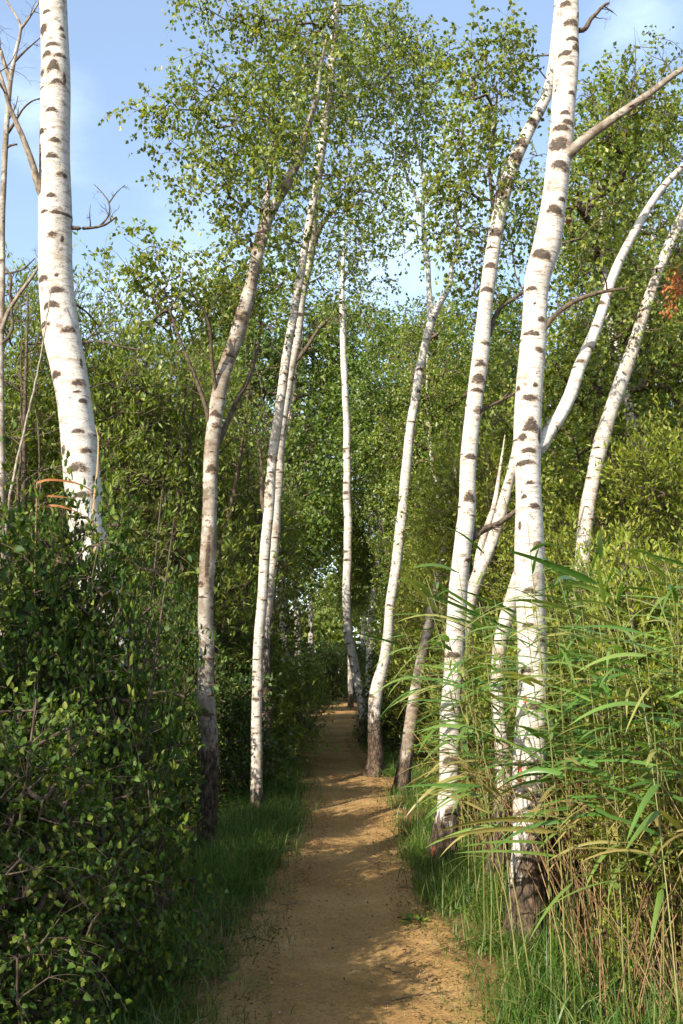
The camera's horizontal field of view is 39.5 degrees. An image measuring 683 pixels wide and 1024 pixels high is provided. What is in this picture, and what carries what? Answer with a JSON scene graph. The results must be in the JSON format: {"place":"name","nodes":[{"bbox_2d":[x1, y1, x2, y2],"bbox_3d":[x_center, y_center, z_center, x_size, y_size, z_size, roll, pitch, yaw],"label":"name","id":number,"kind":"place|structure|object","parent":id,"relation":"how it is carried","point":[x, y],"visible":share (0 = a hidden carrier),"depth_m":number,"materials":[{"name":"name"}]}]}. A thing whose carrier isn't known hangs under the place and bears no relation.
{"place":"outdoors","nodes":[
{"label":"outdoors","id":0,"kind":"place"},
{"bbox_2d":[0,672,679,1023],"bbox_3d":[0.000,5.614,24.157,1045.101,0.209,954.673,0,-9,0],"label":"ground","id":1,"kind":"structure","parent":0,"point":[471,978],"depth_m":5.45,"materials":[{"name":"soil"}]},
{"bbox_2d":[0,0,39,634],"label":"birch tree","id":2,"kind":"object","parent":1,"relation":"on","point":[4,315],"visible":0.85,"depth_m":8.67,"materials":[{"name":"plant"}]},
{"bbox_2d":[0,399,78,1023],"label":"leafy bush","id":3,"kind":"object","parent":1,"relation":"on","point":[6,600],"visible":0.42,"depth_m":4.30,"materials":[{"name":"green plant"}]},
{"bbox_2d":[4,286,97,580],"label":"bare tree","id":4,"kind":"object","parent":1,"relation":"on","point":[19,470],"visible":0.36,"depth_m":10.86,"materials":[{"name":"brown plant"}]},
{"bbox_2d":[0,656,169,1023],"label":"leafy bush","id":5,"kind":"object","parent":1,"relation":"on","point":[32,859],"visible":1,"depth_m":3.33,"materials":[{"name":"green plant"}]},
{"bbox_2d":[0,0,179,926],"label":"birch tree","id":6,"kind":"object","parent":1,"relation":"on","point":[63,342],"visible":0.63,"depth_m":6.58,"materials":[{"name":"white plant"}]},
{"bbox_2d":[1,290,50,559],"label":"dry cane","id":7,"kind":"object","parent":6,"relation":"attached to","point":[14,472],"visible":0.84,"depth_m":5.58,"materials":[{"name":"beige plant"}]},
{"bbox_2d":[3,565,205,793],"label":"leafy bush","id":8,"kind":"object","parent":1,"relation":"on","point":[170,699],"depth_m":7.80,"materials":[{"name":"green plant"}]},
{"bbox_2d":[1,548,211,933],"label":"leafy bush","id":9,"kind":"object","parent":1,"relation":"on","point":[172,707],"visible":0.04,"depth_m":6.12,"materials":[{"name":"green plant"}]},
{"bbox_2d":[40,258,177,579],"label":"bare tree","id":10,"kind":"object","parent":1,"relation":"on","point":[128,497],"visible":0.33,"depth_m":12.56,"materials":[{"name":"brown plant"}]},
{"bbox_2d":[0,450,233,1020],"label":"leafy bush","id":11,"kind":"object","parent":1,"relation":"on","point":[115,693],"visible":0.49,"depth_m":4.63,"materials":[{"name":"green plant"}]},
{"bbox_2d":[4,230,231,629],"bbox_3d":[-3.970,0.006,12.540,4.806,8.023,5.112,-2,-10,14],"label":"willow tree","id":12,"kind":"object","parent":1,"relation":"on","point":[30,453],"visible":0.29,"depth_m":12.67,"materials":[{"name":"green plant"}]},
{"bbox_2d":[39,852,293,1023],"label":"short grass","id":13,"kind":"structure","parent":1,"relation":"on","point":[205,897],"depth_m":5.07,"materials":[{"name":"plant"}]},
{"bbox_2d":[29,283,305,672],"bbox_3d":[-4.006,0.418,19.238,6.066,9.519,5.702,7,-11,-35],"label":"willow tree","id":14,"kind":"object","parent":1,"relation":"on","point":[164,360],"visible":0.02,"depth_m":18.71,"materials":[{"name":"green plant"}]},
{"bbox_2d":[22,314,331,796],"bbox_3d":[-2.805,0.847,14.113,4.968,7.898,5.185,-4,-10,24],"label":"willow tree","id":15,"kind":"object","parent":1,"relation":"on","point":[186,418],"visible":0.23,"depth_m":13.52,"materials":[{"name":"green plant"}]},
{"bbox_2d":[126,582,237,827],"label":"leafy bush","id":16,"kind":"object","parent":1,"relation":"on","point":[186,642],"visible":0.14,"depth_m":9.86,"materials":[{"name":"green plant"}]},
{"bbox_2d":[105,896,272,1023],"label":"dry grass","id":17,"kind":"structure","parent":1,"relation":"on","point":[200,956],"depth_m":5.08,"materials":[{"name":"plant"}]},
{"bbox_2d":[152,593,291,775],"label":"understory bush","id":18,"kind":"object","parent":1,"relation":"on","point":[231,644],"visible":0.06,"depth_m":13.64,"materials":[{"name":"green plant"}]},
{"bbox_2d":[93,22,367,853],"bbox_3d":[-1.064,-0.829,8.930,2.645,7.916,2.374,0,-9,0],"label":"birch tree","id":19,"kind":"object","parent":1,"relation":"on","point":[247,294],"visible":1,"depth_m":9.05,"materials":[{"name":"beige plant"}]},
{"bbox_2d":[173,660,301,803],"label":"understory bush","id":20,"kind":"object","parent":1,"relation":"on","point":[233,707],"visible":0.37,"depth_m":11.47,"materials":[{"name":"green plant"}]},
{"bbox_2d":[131,399,358,768],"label":"willow tree","id":21,"kind":"object","parent":1,"relation":"on","point":[297,697],"visible":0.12,"depth_m":16.70,"materials":[{"name":"green plant"}]},
{"bbox_2d":[165,726,327,899],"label":"grass verge","id":22,"kind":"object","parent":1,"relation":"on","point":[245,845],"depth_m":8.31,"materials":[{"name":"plant"}]},
{"bbox_2d":[162,422,330,679],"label":"willow tree","id":23,"kind":"object","parent":1,"relation":"on","point":[285,611],"visible":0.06,"depth_m":22.41,"materials":[{"name":"green plant"}]},
{"bbox_2d":[172,242,328,586],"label":"birch tree","id":24,"kind":"object","parent":1,"relation":"on","point":[300,385],"visible":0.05,"depth_m":31.05,"materials":[{"name":"green plant"}]},
{"bbox_2d":[202,322,309,753],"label":"bare tree","id":25,"kind":"object","parent":1,"relation":"on","point":[253,540],"visible":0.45,"depth_m":14.76,"materials":[{"name":"brown plant"}]},
{"bbox_2d":[179,226,382,718],"bbox_3d":[-1.695,-1.431,27.967,6.243,15.308,5.596,4,-10,-21],"label":"birch tree","id":26,"kind":"object","parent":1,"relation":"on","point":[314,525],"visible":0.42,"depth_m":27.60,"materials":[{"name":"green plant"}]},
{"bbox_2d":[160,0,408,809],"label":"birch tree","id":27,"kind":"object","parent":1,"relation":"on","point":[288,34],"visible":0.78,"depth_m":11.08,"materials":[{"name":"green plant"}]},
{"bbox_2d":[253,275,358,674],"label":"birch tree","id":28,"kind":"object","parent":1,"relation":"on","point":[311,376],"visible":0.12,"depth_m":36.26,"materials":[{"name":"green plant"}]},
{"bbox_2d":[250,554,386,695],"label":"woodland","id":29,"kind":"object","parent":1,"relation":"on","point":[337,634],"depth_m":58.24,"materials":[{"name":"green plant"}]},
{"bbox_2d":[285,411,356,655],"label":"birch tree","id":30,"kind":"object","parent":1,"relation":"on","point":[322,600],"visible":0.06,"depth_m":51.61,"materials":[{"name":"green plant"}]},
{"bbox_2d":[121,873,538,1023],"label":"thin grass","id":31,"kind":"structure","parent":1,"relation":"on","point":[445,913],"depth_m":5.24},
{"bbox_2d":[311,635,358,700],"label":"understory bush","id":32,"kind":"object","parent":1,"relation":"on","point":[335,653],"visible":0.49,"depth_m":49.50,"materials":[{"name":"green plant"}]},
{"bbox_2d":[309,399,390,707],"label":"birch tree","id":33,"kind":"object","parent":1,"relation":"on","point":[350,680],"visible":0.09,"depth_m":40.50,"materials":[{"name":"green plant"}]},
{"bbox_2d":[307,223,395,743],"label":"birch tree","id":34,"kind":"object","parent":1,"relation":"on","point":[347,620],"visible":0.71,"depth_m":21.65,"materials":[{"name":"white plant"}]},
{"bbox_2d":[98,738,604,1023],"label":"leaf litter","id":35,"kind":"object","parent":1,"relation":"on","point":[424,976],"visible":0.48,"depth_m":5.96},
{"bbox_2d":[253,0,452,781],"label":"birch tree","id":36,"kind":"object","parent":1,"relation":"on","point":[420,62],"visible":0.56,"depth_m":14.23,"materials":[{"name":"green plant"}]},
{"bbox_2d":[299,292,422,712],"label":"birch tree","id":37,"kind":"object","parent":1,"relation":"on","point":[358,551],"visible":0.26,"depth_m":31.07,"materials":[{"name":"green plant"}]},
{"bbox_2d":[312,294,464,638],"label":"birch tree","id":38,"kind":"object","parent":1,"relation":"on","point":[366,390],"visible":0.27,"depth_m":24.32,"materials":[{"name":"green plant"}]},
{"bbox_2d":[352,634,434,749],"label":"understory bush","id":39,"kind":"object","parent":1,"relation":"on","point":[383,729],"visible":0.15,"depth_m":18.96,"materials":[{"name":"green plant"}]},
{"bbox_2d":[353,463,453,742],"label":"willow tree","id":40,"kind":"object","parent":1,"relation":"on","point":[382,540],"visible":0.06,"depth_m":21.77,"materials":[{"name":"green plant"}]},
{"bbox_2d":[363,36,487,776],"bbox_3d":[1.495,-1.979,15.466,1.970,12.324,2.144,-8,-13,41],"label":"birch tree","id":41,"kind":"object","parent":1,"relation":"on","point":[375,763],"visible":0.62,"depth_m":15.35,"materials":[{"name":"white plant"}]},
{"bbox_2d":[382,569,477,913],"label":"reed","id":42,"kind":"object","parent":1,"relation":"on","point":[442,781],"visible":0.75,"depth_m":6.15,"materials":[{"name":"green plant"}]},
{"bbox_2d":[359,274,502,533],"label":"birch tree","id":43,"kind":"object","parent":1,"relation":"on","point":[454,312],"visible":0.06,"depth_m":27.90,"materials":[{"name":"green plant"}]},
{"bbox_2d":[348,296,514,750],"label":"birch tree","id":44,"kind":"object","parent":1,"relation":"on","point":[431,378],"visible":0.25,"depth_m":18.94,"materials":[{"name":"green plant"}]},
{"bbox_2d":[390,404,479,794],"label":"birch tree","id":45,"kind":"object","parent":1,"relation":"on","point":[404,762],"visible":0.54,"depth_m":12.38,"materials":[{"name":"beige plant"}]},
{"bbox_2d":[362,512,508,761],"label":"willow tree","id":46,"kind":"object","parent":1,"relation":"on","point":[412,607],"visible":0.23,"depth_m":15.64,"materials":[{"name":"green plant"}]},
{"bbox_2d":[371,625,504,881],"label":"reed","id":47,"kind":"object","parent":1,"relation":"on","point":[442,744],"visible":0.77,"depth_m":6.84,"materials":[{"name":"green plant"}]},
{"bbox_2d":[397,560,484,931],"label":"reed","id":48,"kind":"object","parent":1,"relation":"on","point":[452,619],"visible":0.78,"depth_m":5.91,"materials":[{"name":"green plant"}]},
{"bbox_2d":[376,598,522,988],"bbox_3d":[0.493,1.456,4.827,0.538,2.059,0.524,-10,-11,16],"label":"reed","id":49,"kind":"object","parent":1,"relation":"on","point":[465,718],"visible":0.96,"depth_m":4.89,"materials":[{"name":"green plant"}]},
{"bbox_2d":[343,729,558,921],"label":"grass verge","id":50,"kind":"object","parent":1,"relation":"on","point":[448,878],"depth_m":7.41,"materials":[{"name":"plant"}]},
{"bbox_2d":[400,655,504,973],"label":"reed","id":51,"kind":"object","parent":1,"relation":"on","point":[462,732],"visible":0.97,"depth_m":5.05,"materials":[{"name":"green plant"}]},
{"bbox_2d":[422,617,491,963],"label":"reed","id":52,"kind":"object","parent":1,"relation":"on","point":[485,748],"visible":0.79,"depth_m":5.67,"materials":[{"name":"green plant"}]},
{"bbox_2d":[408,625,514,846],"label":"willow sapling","id":53,"kind":"object","parent":1,"relation":"on","point":[474,651],"visible":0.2,"depth_m":8.69,"materials":[{"name":"green plant"}]},
{"bbox_2d":[397,572,530,979],"bbox_3d":[0.605,1.409,5.132,0.718,2.170,0.472,-7,-12,37],"label":"reed","id":54,"kind":"object","parent":1,"relation":"on","point":[435,609],"visible":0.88,"depth_m":5.34,"materials":[{"name":"green plant"}]},
{"bbox_2d":[428,580,504,934],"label":"reed","id":55,"kind":"object","parent":1,"relation":"on","point":[474,608],"visible":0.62,"depth_m":6.00,"materials":[{"name":"green plant"}]},
{"bbox_2d":[425,604,515,969],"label":"reed","id":56,"kind":"object","parent":1,"relation":"on","point":[485,738],"visible":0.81,"depth_m":5.67,"materials":[{"name":"green plant"}]},
{"bbox_2d":[443,527,515,797],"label":"reed","id":57,"kind":"object","parent":1,"relation":"on","point":[479,548],"visible":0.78,"depth_m":6.06,"materials":[{"name":"green plant"}]},
{"bbox_2d":[412,589,554,925],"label":"reed","id":58,"kind":"object","parent":1,"relation":"on","point":[478,657],"visible":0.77,"depth_m":5.62,"materials":[{"name":"green plant"}]},
{"bbox_2d":[396,0,571,869],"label":"birch tree","id":59,"kind":"object","parent":1,"relation":"on","point":[508,181],"visible":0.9,"depth_m":8.47,"materials":[{"name":"white plant"}]},
{"bbox_2d":[411,262,567,542],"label":"willow tree","id":60,"kind":"object","parent":1,"relation":"on","point":[501,319],"visible":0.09,"depth_m":21.13,"materials":[{"name":"green plant"}]},
{"bbox_2d":[432,597,553,996],"bbox_3d":[0.722,1.408,4.616,0.586,2.008,0.510,-1,-9,7],"label":"reed","id":61,"kind":"object","parent":1,"relation":"on","point":[507,819],"visible":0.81,"depth_m":4.74,"materials":[{"name":"green plant"}]},
{"bbox_2d":[437,590,566,1023],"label":"reed","id":62,"kind":"object","parent":1,"relation":"on","point":[518,828],"visible":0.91,"depth_m":4.45,"materials":[{"name":"green plant"}]},
{"bbox_2d":[459,301,552,819],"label":"birch tree","id":63,"kind":"object","parent":1,"relation":"on","point":[489,543],"visible":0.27,"depth_m":10.30,"materials":[{"name":"white plant"}]},
{"bbox_2d":[410,304,606,658],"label":"willow tree","id":64,"kind":"object","parent":1,"relation":"on","point":[499,380],"visible":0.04,"depth_m":17.54,"materials":[{"name":"green plant"}]},
{"bbox_2d":[455,523,578,973],"bbox_3d":[0.877,1.244,4.697,0.586,2.361,1.087,-1,-9,8],"label":"reed","id":65,"kind":"object","parent":1,"relation":"on","point":[547,791],"visible":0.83,"depth_m":4.75,"materials":[{"name":"green plant"}]},
{"bbox_2d":[384,400,652,802],"bbox_3d":[2.288,1.110,11.915,3.578,5.656,3.274,-3,-10,19],"label":"willow tree","id":66,"kind":"object","parent":1,"relation":"on","point":[485,465],"visible":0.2,"depth_m":11.95,"materials":[{"name":"green plant"}]},
{"bbox_2d":[427,879,651,1023],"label":"grass tufts","id":67,"kind":"object","parent":1,"relation":"on","point":[516,1016],"visible":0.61,"depth_m":4.86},
{"bbox_2d":[461,579,624,849],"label":"willow sapling","id":68,"kind":"object","parent":1,"relation":"on","point":[483,705],"visible":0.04,"depth_m":7.78,"materials":[{"name":"green plant"}]},
{"bbox_2d":[407,704,682,1023],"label":"dry reed stalks","id":69,"kind":"object","parent":1,"relation":"on","point":[583,905],"visible":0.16,"depth_m":4.61,"materials":[{"name":"plant"}]},
{"bbox_2d":[485,642,605,970],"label":"reed","id":70,"kind":"object","parent":1,"relation":"on","point":[560,808],"visible":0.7,"depth_m":4.94,"materials":[{"name":"green plant"}]},
{"bbox_2d":[511,635,580,940],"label":"reed","id":71,"kind":"object","parent":1,"relation":"on","point":[561,777],"visible":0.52,"depth_m":5.50,"materials":[{"name":"green plant"}]},
{"bbox_2d":[500,795,623,920],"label":"understory bush","id":72,"kind":"object","parent":1,"relation":"on","point":[558,861],"visible":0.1,"depth_m":6.11,"materials":[{"name":"green plant"}]},
{"bbox_2d":[485,77,640,882],"bbox_3d":[1.694,-0.335,7.406,1.431,6.391,0.966,0,-9,0],"label":"birch tree","id":73,"kind":"object","parent":1,"relation":"on","point":[511,591],"visible":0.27,"depth_m":7.52,"materials":[{"name":"white plant"}]},
{"bbox_2d":[478,621,654,1023],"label":"reed","id":74,"kind":"object","parent":1,"relation":"on","point":[551,770],"visible":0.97,"depth_m":4.29,"materials":[{"name":"green plant"}]},
{"bbox_2d":[511,588,625,972],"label":"reed","id":75,"kind":"object","parent":1,"relation":"on","point":[582,730],"visible":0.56,"depth_m":5.18,"materials":[{"name":"green plant"}]},
{"bbox_2d":[486,79,654,524],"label":"bare tree","id":76,"kind":"object","parent":1,"relation":"on","point":[598,407],"visible":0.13,"depth_m":12.48,"materials":[{"name":"brown plant"}]},
{"bbox_2d":[535,640,608,996],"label":"reed","id":77,"kind":"object","parent":1,"relation":"on","point":[596,783],"visible":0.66,"depth_m":4.82,"materials":[{"name":"green plant"}]},
{"bbox_2d":[522,622,624,1020],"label":"reed","id":78,"kind":"object","parent":1,"relation":"on","point":[617,886],"visible":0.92,"depth_m":4.33,"materials":[{"name":"green plant"}]},
{"bbox_2d":[503,554,658,1019],"bbox_3d":[1.046,1.280,4.439,0.650,2.207,0.574,-5,-11,27],"label":"reed","id":79,"kind":"object","parent":1,"relation":"on","point":[568,767],"visible":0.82,"depth_m":4.57,"materials":[{"name":"green plant"}]},
{"bbox_2d":[484,41,682,594],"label":"birch tree","id":80,"kind":"object","parent":1,"relation":"on","point":[624,146],"visible":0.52,"depth_m":10.97,"materials":[{"name":"green plant"}]},
{"bbox_2d":[485,378,682,794],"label":"willow tree","id":81,"kind":"object","parent":1,"relation":"on","point":[660,502],"visible":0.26,"depth_m":9.65,"materials":[{"name":"green plant"}]},
{"bbox_2d":[525,563,650,952],"bbox_3d":[1.248,1.393,4.975,0.568,2.239,0.732,-7,1,-4],"label":"reed","id":82,"kind":"object","parent":1,"relation":"on","point":[567,633],"visible":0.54,"depth_m":4.98,"materials":[{"name":"green plant"}]},
{"bbox_2d":[527,612,650,1022],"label":"reed","id":83,"kind":"object","parent":1,"relation":"on","point":[577,759],"visible":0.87,"depth_m":4.32,"materials":[{"name":"green plant"}]},
{"bbox_2d":[501,0,682,945],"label":"birch tree","id":84,"kind":"object","parent":1,"relation":"on","point":[531,442],"visible":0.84,"depth_m":6.27,"materials":[{"name":"white plant"}]},
{"bbox_2d":[504,549,682,880],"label":"reed","id":85,"kind":"object","parent":1,"relation":"on","point":[587,579],"visible":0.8,"depth_m":4.43,"materials":[{"name":"green plant"}]},
{"bbox_2d":[539,581,650,1014],"bbox_3d":[1.122,1.330,4.121,0.472,2.065,0.630,1,-5,-16],"label":"reed","id":86,"kind":"object","parent":1,"relation":"on","point":[618,597],"visible":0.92,"depth_m":4.29,"materials":[{"name":"green plant"}]},
{"bbox_2d":[520,547,671,828],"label":"reed","id":87,"kind":"object","parent":1,"relation":"on","point":[623,677],"visible":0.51,"depth_m":4.97,"materials":[{"name":"green plant"}]},
{"bbox_2d":[510,518,682,906],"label":"willow sapling","id":88,"kind":"object","parent":1,"relation":"on","point":[632,564],"visible":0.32,"depth_m":6.06,"materials":[{"name":"green plant"}]},
{"bbox_2d":[511,83,682,551],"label":"birch tree","id":89,"kind":"object","parent":1,"relation":"on","point":[662,238],"visible":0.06,"depth_m":13.82,"materials":[{"name":"green plant"}]},
{"bbox_2d":[539,594,678,1023],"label":"reed","id":90,"kind":"object","parent":1,"relation":"on","point":[657,819],"visible":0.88,"depth_m":4.24,"materials":[{"name":"green plant"}]},
{"bbox_2d":[561,615,663,1021],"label":"reed","id":91,"kind":"object","parent":1,"relation":"on","point":[652,816],"visible":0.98,"depth_m":3.96,"materials":[{"name":"green plant"}]},
{"bbox_2d":[548,621,676,1007],"bbox_3d":[1.250,1.478,4.718,0.469,1.888,0.536,5,-11,-30],"label":"reed","id":92,"kind":"object","parent":1,"relation":"on","point":[615,721],"visible":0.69,"depth_m":4.79,"materials":[{"name":"green plant"}]},
{"bbox_2d":[546,161,682,540],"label":"birch tree","id":93,"kind":"object","parent":1,"relation":"on","point":[556,326],"depth_m":16.66,"materials":[{"name":"green plant"}]},
{"bbox_2d":[552,532,682,884],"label":"reed","id":94,"kind":"object","parent":1,"relation":"on","point":[594,588],"visible":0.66,"depth_m":4.66,"materials":[{"name":"green plant"}]},
{"bbox_2d":[560,24,682,622],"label":"birch tree","id":95,"kind":"object","parent":1,"relation":"on","point":[643,314],"visible":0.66,"depth_m":9.94,"materials":[{"name":"green plant"}]},
{"bbox_2d":[565,712,682,996],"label":"willow sapling","id":96,"kind":"object","parent":1,"relation":"on","point":[650,837],"visible":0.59,"depth_m":4.67,"materials":[{"name":"green plant"}]},
{"bbox_2d":[577,618,682,928],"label":"reed","id":97,"kind":"object","parent":1,"relation":"on","point":[663,778],"visible":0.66,"depth_m":4.54,"materials":[{"name":"green plant"}]},
{"bbox_2d":[588,554,675,783],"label":"reed","id":98,"kind":"object","parent":1,"relation":"on","point":[651,611],"visible":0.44,"depth_m":5.27,"materials":[{"name":"green plant"}]},
{"bbox_2d":[586,553,682,859],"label":"reed","id":99,"kind":"object","parent":1,"relation":"on","point":[668,763],"visible":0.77,"depth_m":4.42,"materials":[{"name":"green plant"}]},
{"bbox_2d":[601,645,682,1022],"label":"reed","id":100,"kind":"object","parent":1,"relation":"on","point":[677,798],"visible":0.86,"depth_m":4.23,"materials":[{"name":"green plant"}]},
{"bbox_2d":[602,564,682,872],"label":"reed","id":101,"kind":"object","parent":1,"relation":"on","point":[673,590],"visible":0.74,"depth_m":4.63,"materials":[{"name":"green plant"}]},
{"bbox_2d":[631,598,682,854],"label":"willow sapling","id":102,"kind":"object","parent":1,"relation":"on","point":[668,662],"visible":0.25,"depth_m":5.44,"materials":[{"name":"green plant"}]},
{"bbox_2d":[183,695,497,1023],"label":"path","id":103,"kind":"structure","parent":0,"point":[352,999],"depth_m":5.96,"materials":[{"name":"soil"}]},
{"bbox_2d":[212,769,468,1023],"bbox_3d":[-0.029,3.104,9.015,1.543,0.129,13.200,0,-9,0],"label":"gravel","id":104,"kind":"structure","parent":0,"point":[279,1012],"depth_m":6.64,"materials":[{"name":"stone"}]},
{"bbox_2d":[0,0,682,651],"label":"sky","id":105,"kind":"structure","parent":0,"point":[112,43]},
{"bbox_2d":[461,853,682,1023],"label":"long grass","id":106,"kind":"structure","parent":0,"point":[652,1010],"depth_m":4.53,"materials":[{"name":"plant"}]},
{"bbox_2d":[658,260,682,321],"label":"withered branch","id":107,"kind":"object","parent":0,"point":[677,290],"visible":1,"depth_m":8.63,"materials":[{"name":"orange plant"}]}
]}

